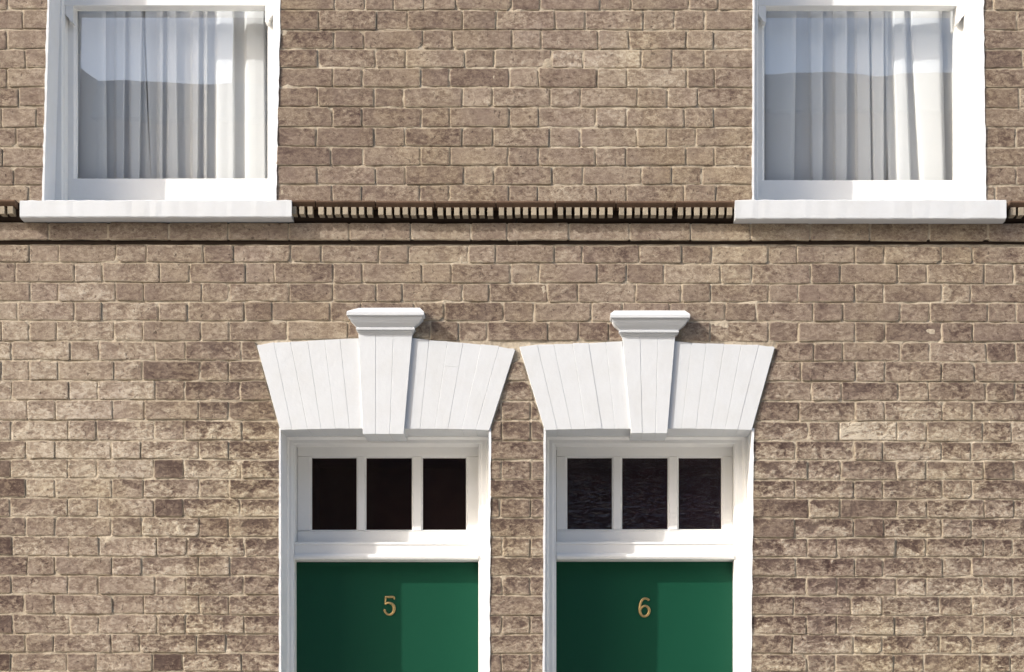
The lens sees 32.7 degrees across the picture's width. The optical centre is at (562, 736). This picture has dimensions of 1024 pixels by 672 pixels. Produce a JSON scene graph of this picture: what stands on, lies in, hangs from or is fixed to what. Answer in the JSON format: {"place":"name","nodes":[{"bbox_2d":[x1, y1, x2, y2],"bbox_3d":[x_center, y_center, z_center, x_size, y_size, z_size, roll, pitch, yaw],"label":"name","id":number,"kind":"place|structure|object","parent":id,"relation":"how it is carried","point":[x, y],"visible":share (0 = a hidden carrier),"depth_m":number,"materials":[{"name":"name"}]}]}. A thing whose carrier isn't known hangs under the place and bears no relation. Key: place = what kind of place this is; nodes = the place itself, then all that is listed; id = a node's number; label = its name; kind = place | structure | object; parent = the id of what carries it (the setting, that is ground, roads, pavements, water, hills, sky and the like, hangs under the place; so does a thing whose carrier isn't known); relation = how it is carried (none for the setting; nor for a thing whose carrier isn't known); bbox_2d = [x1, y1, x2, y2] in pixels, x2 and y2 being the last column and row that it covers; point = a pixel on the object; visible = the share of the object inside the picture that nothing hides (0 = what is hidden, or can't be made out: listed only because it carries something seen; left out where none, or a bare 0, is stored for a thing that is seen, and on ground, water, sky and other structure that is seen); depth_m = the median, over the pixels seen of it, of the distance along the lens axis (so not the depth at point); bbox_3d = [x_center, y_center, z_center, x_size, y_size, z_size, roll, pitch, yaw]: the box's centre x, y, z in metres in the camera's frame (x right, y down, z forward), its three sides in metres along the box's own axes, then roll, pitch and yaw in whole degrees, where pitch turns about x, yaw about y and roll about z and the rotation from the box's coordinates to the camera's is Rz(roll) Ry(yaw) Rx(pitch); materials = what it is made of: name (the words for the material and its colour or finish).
{"place":"outdoors","nodes":[
{"label":"outdoors","id":0,"kind":"place"},
{"bbox_2d":[0,0,543,671],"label":"terraced house","id":1,"kind":"structure","parent":0,"point":[254,424],"depth_m":6.80,"materials":[{"name":"brick"}]},
{"bbox_2d":[78,11,150,178],"bbox_3d":[-1.853,-2.799,7.093,0.369,1.515,0.027,0,0,0],"label":"net curtain","id":2,"kind":"object","parent":1,"relation":"hanging from","point":[113,138],"visible":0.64,"depth_m":7.08,"materials":[{"name":"fabric"}]},
{"bbox_2d":[55,0,277,200],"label":"window","id":3,"kind":"structure","parent":1,"relation":"in","point":[68,186],"depth_m":7.01,"materials":[{"name":"white paint"}]},
{"bbox_2d":[145,11,267,178],"bbox_3d":[-1.417,-2.799,7.093,0.558,1.515,0.028,0,0,0],"label":"net curtain","id":4,"kind":"object","parent":1,"relation":"hanging from","point":[207,77],"visible":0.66,"depth_m":7.09,"materials":[{"name":"fabric"}]},
{"bbox_2d":[297,562,478,671],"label":"door","id":5,"kind":"structure","parent":1,"relation":"in","point":[352,616],"depth_m":7.02,"materials":[{"name":"green paint"}]},
{"bbox_2d":[488,0,1023,671],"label":"terraced house","id":6,"kind":"structure","parent":0,"point":[776,424],"depth_m":6.80,"materials":[{"name":"brick"}]},
{"bbox_2d":[556,562,732,671],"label":"door","id":7,"kind":"structure","parent":6,"relation":"in","point":[611,616],"depth_m":7.02,"materials":[{"name":"green paint"}]},
{"bbox_2d":[764,11,887,179],"bbox_3d":[1.044,-2.799,7.093,0.555,1.515,0.028,0,0,0],"label":"net curtain","id":8,"kind":"object","parent":6,"relation":"hanging from","point":[825,115],"visible":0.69,"depth_m":7.08,"materials":[{"name":"fabric"}]},
{"bbox_2d":[754,0,974,199],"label":"window","id":9,"kind":"structure","parent":6,"relation":"in","point":[962,186],"depth_m":7.01,"materials":[{"name":"white paint"}]},
{"bbox_2d":[885,11,952,179],"bbox_3d":[1.475,-2.799,7.093,0.333,1.515,0.028,0,0,0],"label":"net curtain","id":10,"kind":"object","parent":6,"relation":"hanging from","point":[919,92],"visible":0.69,"depth_m":7.08,"materials":[{"name":"fabric"}]}
]}

